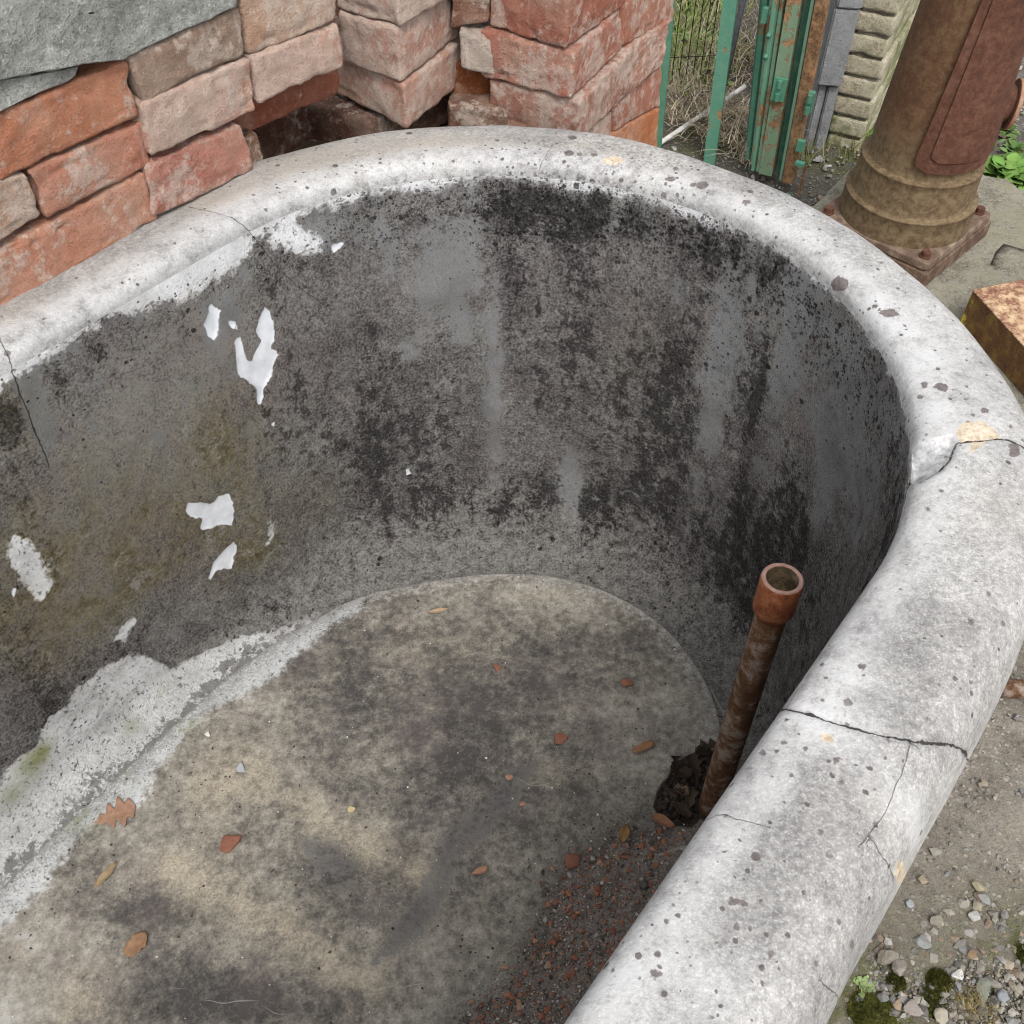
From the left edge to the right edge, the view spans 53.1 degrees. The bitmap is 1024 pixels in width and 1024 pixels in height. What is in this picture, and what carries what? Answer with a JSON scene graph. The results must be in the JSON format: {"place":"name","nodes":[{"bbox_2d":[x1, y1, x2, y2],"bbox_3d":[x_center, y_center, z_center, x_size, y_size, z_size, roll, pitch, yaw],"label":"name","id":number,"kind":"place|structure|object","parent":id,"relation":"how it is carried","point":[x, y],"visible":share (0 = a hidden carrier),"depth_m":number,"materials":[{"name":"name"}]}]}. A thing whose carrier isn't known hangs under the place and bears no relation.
{"place":"outdoors","nodes":[
{"label":"outdoors","id":0,"kind":"place"},
{"bbox_2d":[799,125,874,172],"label":"verge grass","id":1,"kind":"structure","parent":0,"point":[828,147],"depth_m":2.15,"materials":[{"name":"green plant"}]},
{"bbox_2d":[662,0,1023,1023],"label":"ground","id":2,"kind":"structure","parent":0,"point":[900,926],"depth_m":1.15,"materials":[{"name":"gravel"}]},
{"bbox_2d":[0,125,1023,1023],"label":"marble bathtub","id":3,"kind":"object","parent":2,"relation":"on","point":[594,415],"visible":0.98,"depth_m":1.01,"materials":[{"name":"stone"}]},
{"bbox_2d":[0,171,156,304],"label":"brick","id":4,"kind":"object","parent":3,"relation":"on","point":[40,249],"visible":0.52,"depth_m":0.84,"materials":[{"name":"brick"}]},
{"bbox_2d":[0,171,39,239],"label":"brick","id":5,"kind":"object","parent":4,"relation":"on","point":[18,209],"visible":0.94,"depth_m":0.79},
{"bbox_2d":[19,120,149,217],"bbox_3d":[-0.387,-0.308,0.854,0.133,0.045,0.112,30,54,24],"label":"brick","id":6,"kind":"object","parent":4,"relation":"on","point":[67,177],"visible":0.49,"depth_m":0.82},
{"bbox_2d":[0,60,137,180],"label":"brick","id":7,"kind":"object","parent":6,"relation":"on","point":[86,102],"visible":0.55,"depth_m":0.79,"materials":[{"name":"brick"}]},
{"bbox_2d":[94,861,116,887],"bbox_3d":[-0.402,0.359,1.014,0.009,0.005,0.029,26,53,22],"label":"dry leaf","id":8,"kind":"object","parent":3,"relation":"on","point":[105,874],"visible":1,"depth_m":1.01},
{"bbox_2d":[93,796,135,827],"bbox_3d":[-0.408,0.310,1.060,0.037,0.002,0.034,11,49,10],"label":"oak leaf","id":9,"kind":"object","parent":3,"relation":"on","point":[121,811],"visible":1,"depth_m":1.06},
{"bbox_2d":[123,932,146,956],"bbox_3d":[-0.357,0.409,0.971,0.021,0.004,0.023,1,48,0],"label":"dry leaf","id":10,"kind":"object","parent":3,"relation":"on","point":[136,943],"visible":1,"depth_m":0.97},
{"bbox_2d":[138,121,252,215],"bbox_3d":[-0.326,-0.333,0.935,0.133,0.056,0.118,30,54,24],"label":"brick","id":11,"kind":"object","parent":3,"relation":"on","point":[193,167],"visible":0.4,"depth_m":0.90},
{"bbox_2d":[131,56,254,154],"bbox_3d":[-0.316,-0.375,0.902,0.133,0.055,0.123,30,54,24],"label":"brick","id":12,"kind":"object","parent":11,"relation":"on","point":[214,98],"visible":0.34,"depth_m":0.87,"materials":[{"name":"brick"}]},
{"bbox_2d":[88,7,243,99],"bbox_3d":[-0.315,-0.407,0.872,0.133,0.044,0.118,30,54,24],"label":"brick","id":13,"kind":"object","parent":12,"relation":"on","point":[165,65],"visible":0.41,"depth_m":0.84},
{"bbox_2d":[0,0,236,110],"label":"stone slab","id":14,"kind":"structure","parent":13,"relation":"on","point":[46,44],"depth_m":0.76,"materials":[{"name":"grey stone"}]},
{"bbox_2d":[220,835,241,852],"bbox_3d":[-0.285,0.336,1.038,0.020,0.006,0.019,1,48,0],"label":"terracotta chip","id":15,"kind":"object","parent":3,"relation":"on","point":[228,843],"visible":1,"depth_m":1.04,"materials":[{"name":"ceramic"}]},
{"bbox_2d":[236,762,244,771],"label":"pebble","id":16,"kind":"object","parent":3,"relation":"on","point":[240,767],"visible":1,"depth_m":1.09,"materials":[{"name":"stone"}]},
{"bbox_2d":[242,128,262,162],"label":"brick","id":17,"kind":"object","parent":3,"relation":"on","point":[252,140],"visible":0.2,"depth_m":0.96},
{"bbox_2d":[232,69,339,130],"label":"brick","id":18,"kind":"object","parent":17,"relation":"on","point":[312,90],"visible":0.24,"depth_m":1.00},
{"bbox_2d":[241,22,342,102],"bbox_3d":[-0.245,-0.441,0.966,0.133,0.050,0.112,30,54,24],"label":"brick","id":19,"kind":"object","parent":18,"relation":"on","point":[294,61],"visible":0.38,"depth_m":0.94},
{"bbox_2d":[236,0,335,53],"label":"brick","id":20,"kind":"object","parent":19,"relation":"on","point":[265,23],"visible":0.54,"depth_m":0.90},
{"bbox_2d":[289,141,326,152],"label":"brick","id":21,"kind":"object","parent":3,"relation":"on","point":[307,144],"visible":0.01,"depth_m":1.23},
{"bbox_2d":[308,0,341,141],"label":"brick","id":22,"kind":"object","parent":21,"relation":"on","point":[336,20],"depth_m":1.10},
{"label":"brick","id":23,"kind":"object","parent":22,"relation":"on","visible":0},
{"bbox_2d":[307,93,449,142],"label":"brick","id":24,"kind":"object","parent":23,"relation":"on","point":[337,117],"visible":0.23,"depth_m":1.12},
{"bbox_2d":[253,106,311,158],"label":"brick","id":25,"kind":"object","parent":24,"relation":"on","point":[289,132],"visible":0.18,"depth_m":1.11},
{"bbox_2d":[338,36,460,128],"bbox_3d":[-0.126,-0.487,1.115,0.124,0.052,0.158,22,51,18],"label":"brick","id":26,"kind":"object","parent":24,"relation":"on","point":[412,97],"visible":0.48,"depth_m":1.07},
{"bbox_2d":[339,0,458,80],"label":"brick","id":27,"kind":"object","parent":26,"relation":"on","point":[393,50],"visible":0.81,"depth_m":1.03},
{"bbox_2d":[337,0,444,25],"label":"brick","id":28,"kind":"object","parent":27,"relation":"on","point":[400,12],"visible":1,"depth_m":1.00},
{"bbox_2d":[447,91,508,125],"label":"brick","id":29,"kind":"object","parent":23,"relation":"on","point":[471,110],"visible":0.27,"depth_m":1.12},
{"bbox_2d":[453,27,490,94],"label":"brick","id":30,"kind":"object","parent":29,"relation":"on","point":[470,82],"visible":0.2,"depth_m":1.12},
{"bbox_2d":[459,0,493,74],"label":"brick","id":31,"kind":"object","parent":30,"relation":"on","point":[476,52],"visible":0.48,"depth_m":1.07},
{"bbox_2d":[450,0,490,28],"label":"brick","id":32,"kind":"object","parent":31,"relation":"on","point":[465,12],"visible":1,"depth_m":1.06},
{"bbox_2d":[348,806,354,811],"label":"pebble","id":33,"kind":"object","parent":3,"relation":"on","point":[351,809],"visible":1,"depth_m":1.06,"materials":[{"name":"stone"}]},
{"bbox_2d":[72,643,632,1018],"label":"dirt crumbs","id":34,"kind":"object","parent":3,"relation":"on","point":[460,946],"visible":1,"depth_m":1.02,"materials":[{"name":"soil"}]},
{"bbox_2d":[428,608,448,612],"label":"dry leaf","id":35,"kind":"object","parent":3,"relation":"on","point":[438,610],"visible":1,"depth_m":1.24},
{"bbox_2d":[471,866,487,873],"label":"dry leaf","id":36,"kind":"object","parent":3,"relation":"on","point":[480,869],"visible":1,"depth_m":1.02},
{"bbox_2d":[493,663,500,671],"bbox_3d":[-0.018,0.179,1.182,0.010,0.003,0.011,1,48,0],"label":"terracotta chip","id":37,"kind":"object","parent":3,"relation":"on","point":[497,667],"visible":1,"depth_m":1.18,"materials":[{"name":"ceramic"}]},
{"bbox_2d":[505,775,512,779],"bbox_3d":[-0.003,0.282,1.090,0.008,0.003,0.007,1,48,0],"label":"terracotta chip","id":38,"kind":"object","parent":3,"relation":"on","point":[508,777],"visible":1,"depth_m":1.09,"materials":[{"name":"ceramic"}]},
{"bbox_2d":[554,732,567,743],"bbox_3d":[0.054,0.247,1.121,0.016,0.004,0.014,1,48,0],"label":"terracotta chip","id":39,"kind":"object","parent":3,"relation":"on","point":[560,738],"visible":1,"depth_m":1.12,"materials":[{"name":"ceramic"}]},
{"bbox_2d":[565,853,579,867],"bbox_3d":[0.060,0.350,1.029,0.015,0.005,0.014,1,48,0],"label":"terracotta chip","id":40,"kind":"object","parent":3,"relation":"on","point":[572,860],"visible":1,"depth_m":1.03,"materials":[{"name":"ceramic"}]},
{"bbox_2d":[456,814,702,1023],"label":"terracotta grit","id":41,"kind":"object","parent":3,"relation":"on","point":[571,974],"visible":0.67,"depth_m":0.98,"materials":[{"name":"gravel"}]},
{"bbox_2d":[639,879,647,889],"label":"pebble","id":42,"kind":"object","parent":41,"relation":"on","point":[643,883],"visible":1,"depth_m":1.01,"materials":[{"name":"stone"}]},
{"bbox_2d":[619,824,629,841],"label":"dry leaf","id":43,"kind":"object","parent":3,"relation":"on","point":[624,833],"visible":1,"depth_m":1.04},
{"bbox_2d":[621,679,633,686],"bbox_3d":[0.131,0.195,1.169,0.015,0.004,0.011,1,48,0],"label":"terracotta chip","id":44,"kind":"object","parent":3,"relation":"on","point":[626,682],"visible":1,"depth_m":1.17,"materials":[{"name":"ceramic"}]},
{"bbox_2d":[631,739,654,752],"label":"dry leaf","id":45,"kind":"object","parent":3,"relation":"on","point":[645,745],"visible":1,"depth_m":1.11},
{"bbox_2d":[652,813,674,827],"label":"dry leaf","id":46,"kind":"object","parent":3,"relation":"on","point":[662,820],"visible":1,"depth_m":1.05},
{"bbox_2d":[674,783,688,794],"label":"rotten leaf","id":47,"kind":"object","parent":3,"relation":"on","point":[678,785],"visible":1,"depth_m":1.07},
{"bbox_2d":[655,759,710,824],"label":"drain litter","id":48,"kind":"object","parent":3,"relation":"on","point":[667,801],"visible":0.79,"depth_m":1.08,"materials":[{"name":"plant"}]},
{"bbox_2d":[671,756,680,769],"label":"rotten leaf","id":49,"kind":"object","parent":48,"relation":"on","point":[675,763],"visible":1,"depth_m":1.09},
{"bbox_2d":[673,786,684,793],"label":"rotten leaf","id":50,"kind":"object","parent":48,"relation":"on","point":[681,791],"visible":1,"depth_m":1.07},
{"bbox_2d":[670,764,691,779],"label":"rotten leaf","id":51,"kind":"object","parent":48,"relation":"on","point":[684,772],"visible":1,"depth_m":1.09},
{"bbox_2d":[675,802,691,817],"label":"rotten leaf","id":52,"kind":"object","parent":48,"relation":"on","point":[682,808],"visible":1,"depth_m":1.06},
{"bbox_2d":[685,789,698,807],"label":"rotten leaf","id":53,"kind":"object","parent":48,"relation":"on","point":[690,798],"visible":1,"depth_m":1.07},
{"bbox_2d":[685,754,703,776],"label":"rotten leaf","id":54,"kind":"object","parent":48,"relation":"on","point":[694,762],"visible":1,"depth_m":1.10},
{"bbox_2d":[695,746,712,755],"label":"rotten leaf","id":55,"kind":"object","parent":48,"relation":"on","point":[700,750],"visible":0.93,"depth_m":1.11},
{"bbox_2d":[704,752,712,763],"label":"rotten leaf","id":56,"kind":"object","parent":48,"relation":"on","point":[707,761],"visible":0.84,"depth_m":1.10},
{"bbox_2d":[694,798,704,818],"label":"rotten leaf","id":57,"kind":"object","parent":3,"relation":"on","point":[699,813],"visible":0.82,"depth_m":1.05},
{"bbox_2d":[694,738,715,759],"bbox_3d":[0.210,0.258,1.111,0.030,0.011,0.026,1,48,0],"label":"rotten leaf","id":58,"kind":"object","parent":3,"relation":"on","point":[711,744],"visible":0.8,"depth_m":1.12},
{"bbox_2d":[709,686,724,714],"bbox_3d":[0.226,0.211,1.114,0.002,0.003,0.054,-14,50,-13],"label":"straw stalk","id":59,"kind":"object","parent":3,"relation":"on","point":[717,701],"visible":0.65,"depth_m":1.12,"materials":[{"name":"grey plant"}]},
{"bbox_2d":[696,563,803,820],"bbox_3d":[0.210,0.184,0.940,0.034,0.385,0.045,1,48,0],"label":"standing pipe","id":60,"kind":"object","parent":3,"relation":"in","point":[779,589],"visible":0.96,"depth_m":0.87,"materials":[{"name":"metal"}]},
{"bbox_2d":[610,107,659,146],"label":"brick","id":61,"kind":"object","parent":2,"relation":"on","point":[643,128],"visible":0.1,"depth_m":1.30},
{"bbox_2d":[590,111,610,134],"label":"brick","id":62,"kind":"object","parent":61,"relation":"on","point":[602,126],"visible":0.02,"depth_m":1.17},
{"bbox_2d":[490,47,632,131],"bbox_3d":[0.056,-0.477,1.145,0.113,0.054,0.151,22,51,18],"label":"brick","id":63,"kind":"object","parent":62,"relation":"on","point":[591,102],"visible":0.55,"depth_m":1.10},
{"bbox_2d":[481,9,621,97],"bbox_3d":[0.046,-0.511,1.107,0.114,0.053,0.149,21,51,18],"label":"brick","id":64,"kind":"object","parent":63,"relation":"on","point":[568,71],"visible":0.69,"depth_m":1.06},
{"bbox_2d":[490,0,624,47],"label":"brick","id":65,"kind":"object","parent":64,"relation":"on","point":[563,23],"visible":1,"depth_m":1.03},
{"bbox_2d":[610,66,661,131],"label":"brick","id":66,"kind":"object","parent":61,"relation":"on","point":[641,98],"visible":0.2,"depth_m":1.25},
{"bbox_2d":[611,19,670,109],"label":"brick","id":67,"kind":"object","parent":66,"relation":"on","point":[649,49],"visible":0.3,"depth_m":1.21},
{"bbox_2d":[619,0,673,46],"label":"brick","id":68,"kind":"object","parent":67,"relation":"on","point":[639,18],"visible":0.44,"depth_m":1.16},
{"bbox_2d":[657,0,675,147],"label":"green post","id":69,"kind":"object","parent":2,"relation":"on","point":[665,74],"depth_m":2.05,"materials":[{"name":"metal"}]},
{"bbox_2d":[670,0,718,75],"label":"wire fence","id":70,"kind":"object","parent":2,"relation":"on","point":[688,56],"visible":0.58,"depth_m":2.18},
{"bbox_2d":[672,31,717,52],"bbox_3d":[0.432,-1.144,2.483,0.155,0.043,0.140,1,48,0],"label":"weed","id":71,"kind":"object","parent":2,"relation":"on","point":[686,33],"visible":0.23,"depth_m":2.47,"materials":[{"name":"green plant"}]},
{"bbox_2d":[662,84,745,143],"bbox_3d":[0.407,-0.854,2.210,0.291,0.048,0.010,-34,57,-27],"label":"cane","id":72,"kind":"object","parent":2,"relation":"on","point":[679,130],"visible":0.63,"depth_m":2.19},
{"bbox_2d":[667,0,759,96],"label":"green grass","id":73,"kind":"structure","parent":2,"relation":"on","point":[689,26],"depth_m":2.45,"materials":[{"name":"green plant"}]},
{"bbox_2d":[702,73,733,86],"bbox_3d":[0.474,-0.993,2.365,0.071,0.017,0.075,1,48,0],"label":"weed","id":74,"kind":"object","parent":2,"relation":"on","point":[730,82],"visible":0.25,"depth_m":2.36,"materials":[{"name":"green plant"}]},
{"bbox_2d":[703,0,737,164],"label":"green post","id":75,"kind":"object","parent":2,"relation":"on","point":[726,29],"depth_m":2.00,"materials":[{"name":"metal"}]},
{"bbox_2d":[725,0,745,92],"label":"iron tube","id":76,"kind":"object","parent":2,"relation":"on","point":[740,11],"visible":0.44,"depth_m":2.17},
{"bbox_2d":[728,106,746,115],"bbox_3d":[0.495,-0.885,2.268,0.048,0.027,0.033,-24,53,-21],"label":"loose stone","id":77,"kind":"object","parent":2,"relation":"on","point":[737,110],"visible":0.34,"depth_m":2.25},
{"bbox_2d":[664,0,832,177],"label":"dry grass","id":78,"kind":"structure","parent":2,"relation":"on","point":[682,109],"depth_m":2.26,"materials":[{"name":"beige plant"}]},
{"bbox_2d":[745,0,829,195],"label":"folding gate","id":79,"kind":"structure","parent":2,"relation":"on","point":[775,140],"depth_m":1.94,"materials":[{"name":"metal"}]},
{"bbox_2d":[812,155,822,161],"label":"loose stone","id":80,"kind":"object","parent":2,"relation":"on","point":[817,159],"visible":0.95,"depth_m":2.14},
{"bbox_2d":[804,0,863,148],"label":"concrete post","id":81,"kind":"object","parent":2,"relation":"on","point":[841,21],"visible":0.73,"depth_m":2.05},
{"bbox_2d":[853,975,875,997],"bbox_3d":[0.358,0.483,1.043,0.026,0.006,0.024,1,48,0],"label":"weed","id":82,"kind":"object","parent":2,"relation":"on","point":[861,982],"visible":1,"depth_m":1.04,"materials":[{"name":"green plant"}]},
{"bbox_2d":[843,986,897,1023],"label":"moss cushion","id":83,"kind":"object","parent":2,"relation":"on","point":[870,1008],"visible":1,"depth_m":1.03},
{"bbox_2d":[877,992,888,1001],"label":"loose stone","id":84,"kind":"object","parent":83,"relation":"on","point":[883,996],"visible":1,"depth_m":1.03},
{"bbox_2d":[827,0,919,150],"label":"brick pillar","id":85,"kind":"structure","parent":2,"relation":"on","point":[882,29],"depth_m":2.09,"materials":[{"name":"brick"}]},
{"bbox_2d":[876,949,898,963],"bbox_3d":[0.388,0.459,1.059,0.023,0.010,0.014,1,48,0],"label":"loose stone","id":86,"kind":"object","parent":2,"relation":"on","point":[884,956],"visible":1,"depth_m":1.06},
{"bbox_2d":[885,971,907,992],"bbox_3d":[0.393,0.480,1.047,0.023,0.010,0.024,1,48,0],"label":"moss cushion","id":87,"kind":"object","parent":2,"relation":"on","point":[895,978],"visible":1,"depth_m":1.05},
{"bbox_2d":[892,959,906,975],"bbox_3d":[0.397,0.467,1.053,0.013,0.011,0.018,34,56,27],"label":"loose stone","id":88,"kind":"object","parent":2,"relation":"on","point":[899,966],"visible":1,"depth_m":1.05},
{"bbox_2d":[905,899,913,907],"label":"loose stone","id":89,"kind":"object","parent":2,"relation":"on","point":[909,903],"visible":1,"depth_m":1.10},
{"bbox_2d":[904,999,921,1015],"bbox_3d":[0.401,0.497,1.028,0.018,0.005,0.016,1,48,0],"label":"loose stone","id":90,"kind":"object","parent":2,"relation":"on","point":[911,1007],"visible":1,"depth_m":1.03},
{"bbox_2d":[813,169,1023,412],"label":"stone plinth","id":91,"kind":"structure","parent":2,"relation":"on","point":[994,256],"depth_m":1.72,"materials":[{"name":"stone"}]},
{"bbox_2d":[818,0,1023,285],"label":"water pump","id":92,"kind":"object","parent":91,"relation":"on","point":[907,200],"visible":0.99,"depth_m":1.55,"materials":[{"name":"metal"}]},
{"bbox_2d":[960,279,1023,394],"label":"metal box","id":93,"kind":"object","parent":91,"relation":"on","point":[992,321],"visible":0.96,"depth_m":1.52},
{"bbox_2d":[912,935,931,948],"bbox_3d":[0.429,0.449,1.071,0.016,0.007,0.015,-18,51,-16],"label":"loose stone","id":94,"kind":"object","parent":2,"relation":"on","point":[922,941],"visible":1,"depth_m":1.07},
{"bbox_2d":[917,874,927,884],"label":"loose stone","id":95,"kind":"object","parent":2,"relation":"on","point":[922,879],"visible":1,"depth_m":1.11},
{"bbox_2d":[930,915,943,926],"bbox_3d":[0.449,0.432,1.085,0.013,0.012,0.014,1,48,0],"label":"loose stone","id":96,"kind":"object","parent":2,"relation":"on","point":[937,920],"visible":1,"depth_m":1.08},
{"bbox_2d":[968,911,980,921],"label":"loose stone","id":97,"kind":"object","parent":2,"relation":"on","point":[974,916],"visible":1,"depth_m":1.09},
{"bbox_2d":[972,882,984,891],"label":"loose stone","id":98,"kind":"object","parent":2,"relation":"on","point":[978,886],"visible":1,"depth_m":1.11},
{"bbox_2d":[983,164,1023,190],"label":"weed","id":99,"kind":"object","parent":2,"relation":"on","point":[1013,170],"visible":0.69,"depth_m":2.03,"materials":[{"name":"green plant"}]},
{"bbox_2d":[984,151,1023,187],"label":"weed","id":100,"kind":"object","parent":2,"relation":"on","point":[994,163],"visible":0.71,"depth_m":2.05,"materials":[{"name":"green plant"}]},
{"bbox_2d":[994,137,1023,157],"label":"weed","id":101,"kind":"object","parent":2,"relation":"on","point":[1012,144],"visible":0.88,"depth_m":2.17,"materials":[{"name":"green plant"}]},
{"bbox_2d":[1000,125,1020,137],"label":"weed","id":102,"kind":"object","parent":2,"relation":"on","point":[1011,130],"visible":0.48,"depth_m":2.21,"materials":[{"name":"green plant"}]},
{"bbox_2d":[1000,679,1023,698],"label":"rusty pipe","id":103,"kind":"object","parent":2,"relation":"on","point":[1013,688],"visible":0.61,"depth_m":1.26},
{"bbox_2d":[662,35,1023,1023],"bbox_3d":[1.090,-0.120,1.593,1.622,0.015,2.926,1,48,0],"label":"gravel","id":104,"kind":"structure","parent":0,"point":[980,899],"depth_m":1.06,"materials":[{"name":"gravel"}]},
{"bbox_2d":[918,984,951,1020],"bbox_3d":[0.427,0.495,1.035,0.037,0.011,0.037,1,48,0],"label":"moss cushion","id":105,"kind":"object","parent":104,"relation":"on","point":[933,1001],"visible":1,"depth_m":1.03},
{"bbox_2d":[925,967,952,992],"bbox_3d":[0.437,0.478,1.048,0.029,0.013,0.029,1,48,0],"label":"moss cushion","id":106,"kind":"object","parent":104,"relation":"on","point":[939,979],"visible":1,"depth_m":1.05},
{"bbox_2d":[933,1007,947,1023],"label":"loose stone","id":107,"kind":"object","parent":104,"relation":"on","point":[940,1014],"visible":1,"depth_m":1.02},
{"bbox_2d":[951,969,963,979],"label":"loose stone","id":108,"kind":"object","parent":104,"relation":"on","point":[958,972],"visible":1,"depth_m":1.05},
{"bbox_2d":[955,981,960,990],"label":"loose stone","id":109,"kind":"object","parent":104,"relation":"on","point":[958,987],"visible":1,"depth_m":1.04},
{"bbox_2d":[967,950,976,958],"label":"loose stone","id":110,"kind":"object","parent":104,"relation":"on","point":[971,954],"visible":1,"depth_m":1.06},
{"bbox_2d":[944,972,1008,1023],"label":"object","id":111,"kind":"object","parent":104,"relation":"on","point":[971,1001],"visible":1,"depth_m":1.03,"materials":[{"name":"brown plant"}]},
{"bbox_2d":[976,977,990,1002],"bbox_3d":[0.478,0.484,1.041,0.014,0.003,0.028,24,52,20],"label":"loose stone","id":112,"kind":"object","parent":104,"relation":"on","point":[986,983],"visible":1,"depth_m":1.04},
{"bbox_2d":[997,990,1009,1002],"bbox_3d":[0.495,0.490,1.035,0.010,0.006,0.012,-29,54,-24],"label":"loose stone","id":113,"kind":"object","parent":104,"relation":"on","point":[1003,996],"visible":1,"depth_m":1.03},
{"bbox_2d":[1013,941,1023,964],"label":"moss cushion","id":114,"kind":"object","parent":104,"relation":"on","point":[1019,954],"visible":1,"depth_m":1.07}
]}

